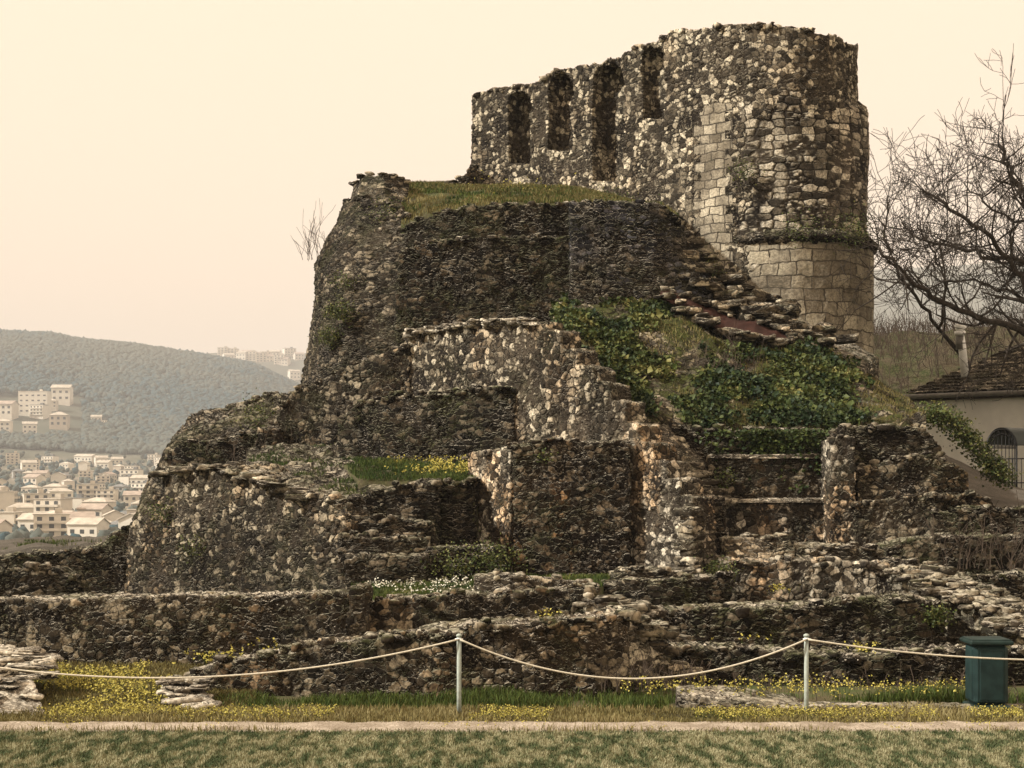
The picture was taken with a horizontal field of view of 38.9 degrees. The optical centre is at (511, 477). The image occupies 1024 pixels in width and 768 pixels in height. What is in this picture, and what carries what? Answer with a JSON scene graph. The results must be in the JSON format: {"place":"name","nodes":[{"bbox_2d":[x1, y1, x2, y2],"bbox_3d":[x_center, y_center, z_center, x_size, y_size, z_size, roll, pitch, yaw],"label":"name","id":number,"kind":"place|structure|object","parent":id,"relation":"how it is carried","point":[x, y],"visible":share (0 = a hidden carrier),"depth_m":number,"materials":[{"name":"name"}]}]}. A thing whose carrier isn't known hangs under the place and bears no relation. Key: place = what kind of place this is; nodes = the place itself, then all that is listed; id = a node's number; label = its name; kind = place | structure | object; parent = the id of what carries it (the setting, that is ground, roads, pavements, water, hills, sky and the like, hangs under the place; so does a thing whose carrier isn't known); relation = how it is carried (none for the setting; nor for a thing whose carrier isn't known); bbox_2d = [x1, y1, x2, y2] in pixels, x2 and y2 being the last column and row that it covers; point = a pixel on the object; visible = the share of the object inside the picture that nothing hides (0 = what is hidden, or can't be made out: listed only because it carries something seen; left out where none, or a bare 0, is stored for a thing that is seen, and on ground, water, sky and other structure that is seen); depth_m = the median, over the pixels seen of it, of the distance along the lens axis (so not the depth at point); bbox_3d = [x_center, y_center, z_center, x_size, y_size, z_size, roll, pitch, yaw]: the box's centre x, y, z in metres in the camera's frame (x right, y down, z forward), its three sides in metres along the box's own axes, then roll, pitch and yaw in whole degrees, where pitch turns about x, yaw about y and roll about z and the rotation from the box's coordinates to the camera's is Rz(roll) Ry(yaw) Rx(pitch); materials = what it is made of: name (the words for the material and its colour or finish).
{"place":"outdoors","nodes":[
{"label":"outdoors","id":0,"kind":"place"},
{"bbox_2d":[0,535,106,554],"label":"terrace ground","id":1,"kind":"structure","parent":0,"point":[12,548],"depth_m":35.78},
{"bbox_2d":[2,533,110,549],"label":"grass","id":2,"kind":"structure","parent":1,"relation":"on","point":[53,542],"depth_m":36.61,"materials":[{"name":"green plant"}]},
{"bbox_2d":[246,442,409,508],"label":"terrace ground","id":3,"kind":"structure","parent":0,"point":[328,454],"depth_m":32.07,"materials":[{"name":"grey stone"}]},
{"bbox_2d":[154,391,292,470],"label":"ruined wall","id":4,"kind":"structure","parent":3,"relation":"on","point":[188,444],"depth_m":36.72,"materials":[{"name":"grey stone"}]},
{"bbox_2d":[268,343,410,445],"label":"ruined wall","id":5,"kind":"structure","parent":3,"relation":"on","point":[309,414],"depth_m":35.32,"materials":[{"name":"grey stone"}]},
{"bbox_2d":[335,478,442,589],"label":"stepped wall","id":6,"kind":"structure","parent":3,"relation":"on","point":[400,522],"depth_m":27.93,"materials":[{"name":"grey stone"}]},
{"bbox_2d":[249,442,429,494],"bbox_3d":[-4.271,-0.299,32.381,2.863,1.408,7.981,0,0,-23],"label":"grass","id":7,"kind":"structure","parent":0,"point":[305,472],"depth_m":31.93,"materials":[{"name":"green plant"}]},
{"bbox_2d":[344,459,478,543],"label":"terrace ground","id":8,"kind":"structure","parent":0,"point":[361,483],"depth_m":29.72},
{"bbox_2d":[347,455,475,480],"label":"grass","id":9,"kind":"structure","parent":8,"relation":"on","point":[363,473],"depth_m":30.64,"materials":[{"name":"green plant"}]},
{"bbox_2d":[337,384,515,462],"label":"ruined wall","id":10,"kind":"structure","parent":8,"relation":"on","point":[458,422],"depth_m":32.62,"materials":[{"name":"grey stone"}]},
{"bbox_2d":[384,454,468,474],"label":"yellow flowers","id":11,"kind":"object","parent":8,"relation":"on","point":[439,463],"visible":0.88,"depth_m":30.67,"materials":[{"name":"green plant"}]},
{"bbox_2d":[425,476,506,582],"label":"stepped wall","id":12,"kind":"structure","parent":8,"relation":"on","point":[457,508],"depth_m":29.25,"materials":[{"name":"grey stone"}]},
{"bbox_2d":[468,437,631,576],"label":"block wall","id":13,"kind":"structure","parent":8,"relation":"on","point":[567,511],"depth_m":28.80,"materials":[{"name":"grey stone"}]},
{"bbox_2d":[351,572,610,599],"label":"terrace ground","id":14,"kind":"structure","parent":0,"point":[599,593],"depth_m":26.05,"materials":[{"name":"green plant"}]},
{"bbox_2d":[367,574,478,592],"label":"white flowers","id":15,"kind":"object","parent":14,"relation":"on","point":[376,584],"visible":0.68,"depth_m":26.33,"materials":[{"name":"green plant"}]},
{"bbox_2d":[600,565,733,605],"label":"ruined wall","id":16,"kind":"structure","parent":14,"relation":"on","point":[662,585],"depth_m":25.85,"materials":[{"name":"stone"}]},
{"bbox_2d":[0,263,1023,722],"bbox_3d":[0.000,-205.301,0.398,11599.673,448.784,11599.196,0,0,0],"label":"terrain","id":17,"kind":"structure","parent":0,"point":[76,413],"depth_m":2651.71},
{"bbox_2d":[0,419,12,432],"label":"town house","id":18,"kind":"structure","parent":17,"relation":"on","point":[6,424],"depth_m":1410.26,"materials":[{"name":"paint"}]},
{"bbox_2d":[0,519,13,532],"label":"town house","id":19,"kind":"structure","parent":17,"relation":"on","point":[6,525],"depth_m":389.93,"materials":[{"name":"paint"}]},
{"bbox_2d":[0,401,19,419],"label":"town house","id":20,"kind":"structure","parent":17,"relation":"on","point":[9,410],"depth_m":1475.78,"materials":[{"name":"paint"}]},
{"bbox_2d":[0,487,19,510],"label":"town house","id":21,"kind":"structure","parent":17,"relation":"on","point":[8,498],"depth_m":599.85,"materials":[{"name":"paint"}]},
{"bbox_2d":[6,451,19,464],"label":"town house","id":22,"kind":"structure","parent":17,"relation":"on","point":[13,458],"depth_m":1224.74,"materials":[{"name":"paint"}]},
{"bbox_2d":[0,507,28,525],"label":"town house","id":23,"kind":"structure","parent":17,"relation":"on","point":[11,515],"depth_m":437.40,"materials":[{"name":"paint"}]},
{"bbox_2d":[8,503,33,512],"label":"town house","id":24,"kind":"structure","parent":17,"relation":"on","point":[29,507],"depth_m":539.47,"materials":[{"name":"tile"}]},
{"bbox_2d":[16,513,32,531],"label":"town house","id":25,"kind":"structure","parent":17,"relation":"on","point":[25,520],"depth_m":429.88,"materials":[{"name":"paint"}]},
{"bbox_2d":[20,460,37,471],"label":"town house","id":26,"kind":"structure","parent":17,"relation":"on","point":[26,464],"depth_m":1087.53,"materials":[{"name":"paint"}]},
{"bbox_2d":[22,421,37,433],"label":"town house","id":27,"kind":"structure","parent":17,"relation":"on","point":[28,426],"depth_m":1407.98,"materials":[{"name":"paint"}]},
{"bbox_2d":[0,644,63,714],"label":"ruined wall","id":28,"kind":"structure","parent":17,"relation":"on","point":[18,689],"depth_m":19.94,"materials":[{"name":"stone"}]},
{"bbox_2d":[22,474,46,485],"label":"town house","id":29,"kind":"structure","parent":17,"relation":"on","point":[35,479],"depth_m":884.78,"materials":[{"name":"paint"}]},
{"bbox_2d":[18,389,51,415],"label":"apartment block","id":30,"kind":"structure","parent":17,"relation":"on","point":[26,399],"depth_m":1498.37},
{"bbox_2d":[21,489,49,503],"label":"town house","id":31,"kind":"structure","parent":17,"relation":"on","point":[29,497],"depth_m":599.99,"materials":[{"name":"paint"}]},
{"bbox_2d":[30,403,48,418],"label":"town house","id":32,"kind":"structure","parent":17,"relation":"on","point":[41,411],"depth_m":1491.24,"materials":[{"name":"beige paint"}]},
{"bbox_2d":[0,561,90,596],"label":"ruined wall","id":33,"kind":"structure","parent":17,"relation":"on","point":[29,578],"depth_m":28.00,"materials":[{"name":"grey stone"}]},
{"bbox_2d":[33,508,69,536],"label":"town house","id":34,"kind":"structure","parent":17,"relation":"on","point":[56,522],"depth_m":397.89,"materials":[{"name":"paint"}]},
{"bbox_2d":[33,494,73,512],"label":"town house","id":35,"kind":"structure","parent":17,"relation":"on","point":[42,505],"depth_m":529.93,"materials":[{"name":"paint"}]},
{"bbox_2d":[49,412,70,430],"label":"town house","id":36,"kind":"structure","parent":17,"relation":"on","point":[59,420],"depth_m":1448.21,"materials":[{"name":"paint"}]},
{"bbox_2d":[48,488,72,497],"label":"town house","id":37,"kind":"structure","parent":17,"relation":"on","point":[65,491],"depth_m":707.17,"materials":[{"name":"paint"}]},
{"bbox_2d":[50,385,73,405],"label":"town house","id":38,"kind":"structure","parent":17,"relation":"on","point":[62,394],"depth_m":1565.67,"materials":[{"name":"paint"}]},
{"bbox_2d":[0,522,131,593],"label":"ruined wall","id":39,"kind":"structure","parent":17,"relation":"on","point":[101,566],"depth_m":34.01,"materials":[{"name":"grey stone"}]},
{"bbox_2d":[0,450,155,539],"bbox_3d":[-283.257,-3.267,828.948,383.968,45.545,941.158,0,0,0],"label":"town trees","id":40,"kind":"object","parent":17,"relation":"on","point":[21,532],"visible":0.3,"depth_m":877.22,"materials":[{"name":"green plant"}]},
{"bbox_2d":[62,511,95,518],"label":"town house","id":41,"kind":"structure","parent":17,"relation":"on","point":[89,514],"depth_m":463.12,"materials":[{"name":"paint"}]},
{"bbox_2d":[65,494,93,509],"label":"town house","id":42,"kind":"structure","parent":17,"relation":"on","point":[77,500],"depth_m":614.15,"materials":[{"name":"beige paint"}]},
{"bbox_2d":[65,517,110,536],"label":"town house","id":43,"kind":"structure","parent":17,"relation":"on","point":[85,526],"depth_m":392.90,"materials":[{"name":"paint"}]},
{"bbox_2d":[76,481,99,496],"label":"town house","id":44,"kind":"structure","parent":17,"relation":"on","point":[87,490],"depth_m":702.69,"materials":[{"name":"paint"}]},
{"bbox_2d":[76,503,113,517],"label":"town house","id":45,"kind":"structure","parent":17,"relation":"on","point":[100,509],"depth_m":537.29,"materials":[{"name":"ceramic"}]},
{"bbox_2d":[81,497,117,506],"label":"town house","id":46,"kind":"structure","parent":17,"relation":"on","point":[112,503],"depth_m":596.49,"materials":[{"name":"tile"}]},
{"bbox_2d":[96,486,118,500],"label":"town house","id":47,"kind":"structure","parent":17,"relation":"on","point":[111,492],"depth_m":685.95,"materials":[{"name":"paint"}]},
{"bbox_2d":[102,510,125,521],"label":"town house","id":48,"kind":"structure","parent":17,"relation":"on","point":[113,515],"depth_m":481.82,"materials":[{"name":"tile"}]},
{"bbox_2d":[116,512,135,528],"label":"town house","id":49,"kind":"structure","parent":17,"relation":"on","point":[125,520],"depth_m":400.27,"materials":[{"name":"paint"}]},
{"bbox_2d":[0,660,256,715],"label":"flower bank","id":50,"kind":"structure","parent":17,"relation":"on","point":[74,698],"depth_m":20.39,"materials":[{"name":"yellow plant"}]},
{"bbox_2d":[33,658,185,714],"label":"yellow flowers","id":51,"kind":"object","parent":50,"relation":"on","point":[113,682],"visible":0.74,"depth_m":20.36,"materials":[{"name":"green plant"}]},
{"bbox_2d":[155,676,222,711],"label":"ruined wall","id":52,"kind":"structure","parent":50,"relation":"on","point":[184,691],"depth_m":19.62,"materials":[{"name":"stone"}]},
{"bbox_2d":[119,467,143,475],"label":"town house","id":53,"kind":"structure","parent":17,"relation":"on","point":[133,471],"depth_m":976.84,"materials":[{"name":"beige paint"}]},
{"bbox_2d":[122,491,141,507],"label":"town house","id":54,"kind":"structure","parent":17,"relation":"on","point":[129,497],"depth_m":684.00,"materials":[{"name":"paint"}]},
{"bbox_2d":[0,328,298,454],"bbox_3d":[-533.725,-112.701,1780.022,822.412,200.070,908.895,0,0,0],"label":"hill wood","id":55,"kind":"object","parent":17,"relation":"on","point":[156,405],"visible":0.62,"depth_m":1684.85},
{"bbox_2d":[0,582,372,665],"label":"ruined wall","id":56,"kind":"structure","parent":17,"relation":"on","point":[85,627],"depth_m":23.51,"materials":[{"name":"grey stone"}]},
{"bbox_2d":[124,461,372,593],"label":"bastion wall","id":57,"kind":"structure","parent":17,"relation":"on","point":[260,528],"depth_m":30.78,"materials":[{"name":"stone"}]},
{"bbox_2d":[300,171,412,384],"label":"bastion wall","id":58,"kind":"structure","parent":17,"relation":"on","point":[368,250],"depth_m":38.37,"materials":[{"name":"stone"}]},
{"bbox_2d":[167,608,641,697],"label":"ruined wall","id":59,"kind":"structure","parent":17,"relation":"on","point":[586,643],"depth_m":20.47,"materials":[{"name":"grey stone"}]},
{"bbox_2d":[172,164,880,664],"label":"yellow flowers","id":60,"kind":"object","parent":59,"relation":"on","point":[208,658],"visible":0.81,"depth_m":21.62,"materials":[{"name":"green plant"}]},
{"bbox_2d":[369,568,599,631],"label":"ruined wall","id":61,"kind":"structure","parent":17,"relation":"on","point":[521,594],"depth_m":23.99,"materials":[{"name":"stone"}]},
{"bbox_2d":[0,699,1023,732],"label":"flower verge","id":62,"kind":"structure","parent":17,"relation":"on","point":[546,716],"depth_m":18.86,"materials":[{"name":"plant"}]},
{"bbox_2d":[455,634,462,712],"bbox_3d":[-0.689,2.590,18.892,0.107,1.120,0.097,0,0,0],"label":"rope post","id":63,"kind":"object","parent":62,"relation":"on","point":[458,636],"visible":0.88,"depth_m":18.87,"materials":[{"name":"metal"}]},
{"bbox_2d":[0,639,457,678],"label":"rope","id":64,"kind":"object","parent":63,"relation":"attached to","point":[228,675],"visible":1,"depth_m":18.85,"materials":[{"name":"beige fabric"}]},
{"bbox_2d":[460,639,806,679],"bbox_3d":[1.573,2.355,18.855,4.514,0.531,0.025,0,0,0],"label":"rope","id":65,"kind":"object","parent":63,"relation":"attached to","point":[633,678],"visible":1,"depth_m":18.85,"materials":[{"name":"beige fabric"}]},
{"bbox_2d":[44,702,1023,720],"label":"yellow flowers","id":66,"kind":"object","parent":62,"relation":"on","point":[768,712],"visible":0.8,"depth_m":18.66,"materials":[{"name":"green plant"}]},
{"bbox_2d":[803,634,810,714],"bbox_3d":[3.836,2.590,18.892,0.107,1.120,0.097,0,0,0],"label":"rope post","id":67,"kind":"object","parent":62,"relation":"on","point":[806,672],"visible":0.9,"depth_m":18.88,"materials":[{"name":"metal"}]},
{"bbox_2d":[808,639,1023,660],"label":"rope","id":68,"kind":"object","parent":67,"relation":"attached to","point":[914,652],"visible":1,"depth_m":18.85,"materials":[{"name":"beige fabric"}]},
{"bbox_2d":[960,636,1013,711],"bbox_3d":[6.319,2.615,19.320,0.570,0.970,0.500,0,0,0],"label":"litter bin","id":69,"kind":"object","parent":62,"relation":"on","point":[986,682],"visible":0.94,"depth_m":19.11,"materials":[{"name":"green metal"}]},
{"bbox_2d":[0,721,1023,731],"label":"kerb","id":70,"kind":"structure","parent":17,"relation":"on","point":[456,725],"depth_m":17.94,"materials":[{"name":"stone"}]},
{"bbox_2d":[29,711,1018,729],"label":"yellow flowers","id":71,"kind":"object","parent":70,"relation":"on","point":[545,721],"visible":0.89,"depth_m":18.06,"materials":[{"name":"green plant"}]},
{"bbox_2d":[402,317,716,573],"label":"ruined wall","id":72,"kind":"structure","parent":17,"relation":"on","point":[560,379],"depth_m":30.52,"materials":[{"name":"stone"}]},
{"bbox_2d":[203,199,1023,702],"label":"dry stems","id":73,"kind":"object","parent":17,"relation":"on","point":[671,673],"visible":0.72,"depth_m":27.81,"materials":[{"name":"plant"}]},
{"bbox_2d":[214,681,1023,709],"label":"weeds","id":74,"kind":"object","parent":17,"relation":"on","point":[489,696],"visible":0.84,"depth_m":19.86,"materials":[{"name":"green plant"}]},
{"bbox_2d":[572,592,705,692],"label":"ruined wall","id":75,"kind":"structure","parent":17,"relation":"on","point":[648,630],"depth_m":21.33,"materials":[{"name":"stone"}]},
{"bbox_2d":[646,419,739,503],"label":"stone steps","id":76,"kind":"structure","parent":17,"relation":"on","point":[693,459],"depth_m":30.32,"materials":[{"name":"grey stone"}]},
{"bbox_2d":[656,591,949,651],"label":"ruined wall","id":77,"kind":"structure","parent":17,"relation":"on","point":[886,620],"depth_m":24.02,"materials":[{"name":"grey stone"}]},
{"bbox_2d":[139,154,956,631],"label":"wall plants","id":78,"kind":"object","parent":77,"relation":"on","point":[935,612],"depth_m":32.29,"materials":[{"name":"green plant"}]},
{"bbox_2d":[712,530,921,602],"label":"ruined wall","id":79,"kind":"structure","parent":17,"relation":"on","point":[819,570],"depth_m":26.93,"materials":[{"name":"stone"}]},
{"bbox_2d":[667,639,1023,686],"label":"ruined wall","id":80,"kind":"structure","parent":17,"relation":"on","point":[830,662],"depth_m":21.60,"materials":[{"name":"grey stone"}]},
{"bbox_2d":[675,685,1023,712],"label":"ruined wall","id":81,"kind":"structure","parent":17,"relation":"on","point":[709,696],"depth_m":19.42,"materials":[{"name":"stone"}]},
{"bbox_2d":[620,672,1008,699],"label":"yellow flowers","id":82,"kind":"object","parent":81,"relation":"on","point":[800,685],"visible":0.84,"depth_m":20.03,"materials":[{"name":"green plant"}]},
{"bbox_2d":[867,128,995,390],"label":"bare tree","id":83,"kind":"object","parent":17,"relation":"on","point":[946,337],"visible":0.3,"depth_m":44.98,"materials":[{"name":"brown plant"}]},
{"bbox_2d":[875,560,1023,647],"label":"ruined wall","id":84,"kind":"structure","parent":17,"relation":"on","point":[982,609],"depth_m":25.02,"materials":[{"name":"stone"}]},
{"bbox_2d":[903,324,1023,488],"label":"house","id":85,"kind":"structure","parent":17,"relation":"on","point":[989,413],"depth_m":44.79,"materials":[{"name":"paint"}]},
{"bbox_2d":[986,427,1023,486],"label":"window grille","id":86,"kind":"object","parent":85,"relation":"attached to","point":[1001,436],"visible":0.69,"depth_m":39.60,"materials":[{"name":"black metal"}]},
{"bbox_2d":[965,567,1023,600],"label":"ruined wall","id":87,"kind":"structure","parent":17,"relation":"on","point":[1012,581],"depth_m":27.52,"materials":[{"name":"grey stone"}]},
{"bbox_2d":[0,729,1023,767],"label":"lawn","id":88,"kind":"structure","parent":0,"point":[511,750],"depth_m":16.31,"materials":[{"name":"plant"}]},
{"bbox_2d":[0,0,1023,353],"label":"sky","id":89,"kind":"structure","parent":0,"point":[161,161],"materials":[{"name":"beige"}]},
{"bbox_2d":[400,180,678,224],"bbox_3d":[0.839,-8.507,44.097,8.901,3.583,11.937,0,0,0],"label":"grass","id":90,"kind":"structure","parent":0,"point":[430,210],"depth_m":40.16,"materials":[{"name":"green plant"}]},
{"bbox_2d":[401,185,678,233],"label":"plateau ground","id":91,"kind":"structure","parent":0,"point":[426,215],"depth_m":39.77,"materials":[{"name":"green plant"}]},
{"bbox_2d":[444,164,478,183],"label":"ruined wall","id":92,"kind":"structure","parent":91,"relation":"on","point":[470,175],"depth_m":46.52,"materials":[{"name":"grey stone"}]},
{"bbox_2d":[395,201,569,346],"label":"curtain wall","id":93,"kind":"structure","parent":91,"relation":"on","point":[468,261],"depth_m":36.95,"materials":[{"name":"grey stone"}]},
{"bbox_2d":[565,198,715,304],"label":"curtain wall","id":94,"kind":"structure","parent":91,"relation":"on","point":[628,249],"depth_m":36.70,"materials":[{"name":"grey stone"}]},
{"bbox_2d":[470,21,877,353],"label":"tower","id":95,"kind":"structure","parent":91,"relation":"on","point":[676,119],"depth_m":40.37,"materials":[{"name":"stone"}]},
{"bbox_2d":[553,300,925,429],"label":"ivy slope","id":96,"kind":"structure","parent":0,"point":[662,388],"depth_m":33.91,"materials":[{"name":"green plant"}]},
{"bbox_2d":[548,291,877,493],"bbox_3d":[5.192,-2.267,34.816,8.667,5.286,9.388,0,0,0],"label":"ivy","id":97,"kind":"object","parent":96,"relation":"on","point":[792,392],"visible":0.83,"depth_m":33.10,"materials":[{"name":"green plant"}]},
{"bbox_2d":[653,286,797,346],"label":"loose stones","id":98,"kind":"object","parent":96,"relation":"on","point":[707,319],"visible":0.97,"depth_m":35.91,"materials":[{"name":"grey stone"}]},
{"bbox_2d":[659,291,786,337],"bbox_3d":[5.345,-4.053,36.213,3.359,1.493,1.390,0,0,10],"label":"metal sheet","id":99,"kind":"object","parent":98,"relation":"on","point":[750,325],"visible":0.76,"depth_m":36.32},
{"bbox_2d":[671,423,824,554],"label":"ruined wall","id":100,"kind":"structure","parent":96,"relation":"on","point":[768,502],"depth_m":30.36,"materials":[{"name":"stone"}]},
{"bbox_2d":[677,231,878,379],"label":"stone steps","id":101,"kind":"structure","parent":96,"relation":"on","point":[735,294],"depth_m":37.17,"materials":[{"name":"grey stone"}]},
{"bbox_2d":[914,398,1023,490],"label":"ivy","id":102,"kind":"object","parent":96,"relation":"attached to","point":[936,414],"visible":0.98,"depth_m":32.85,"materials":[{"name":"green plant"}]},
{"bbox_2d":[874,326,1023,407],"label":"scrub bank","id":103,"kind":"structure","parent":0,"point":[925,372],"depth_m":58.66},
{"bbox_2d":[874,298,1023,393],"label":"scrub","id":104,"kind":"object","parent":103,"relation":"on","point":[881,332],"visible":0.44,"depth_m":61.12,"materials":[{"name":"brown plant"}]},
{"bbox_2d":[943,455,1023,506],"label":"ground","id":105,"kind":"structure","parent":0,"point":[1006,498],"depth_m":34.98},
{"bbox_2d":[786,43,1023,410],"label":"bare tree","id":106,"kind":"object","parent":105,"relation":"on","point":[1013,260],"visible":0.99,"depth_m":39.16,"materials":[{"name":"brown plant"}]},
{"bbox_2d":[820,422,1023,573],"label":"ruined wall","id":107,"kind":"structure","parent":105,"relation":"on","point":[880,482],"depth_m":29.29,"materials":[{"name":"grey stone"}]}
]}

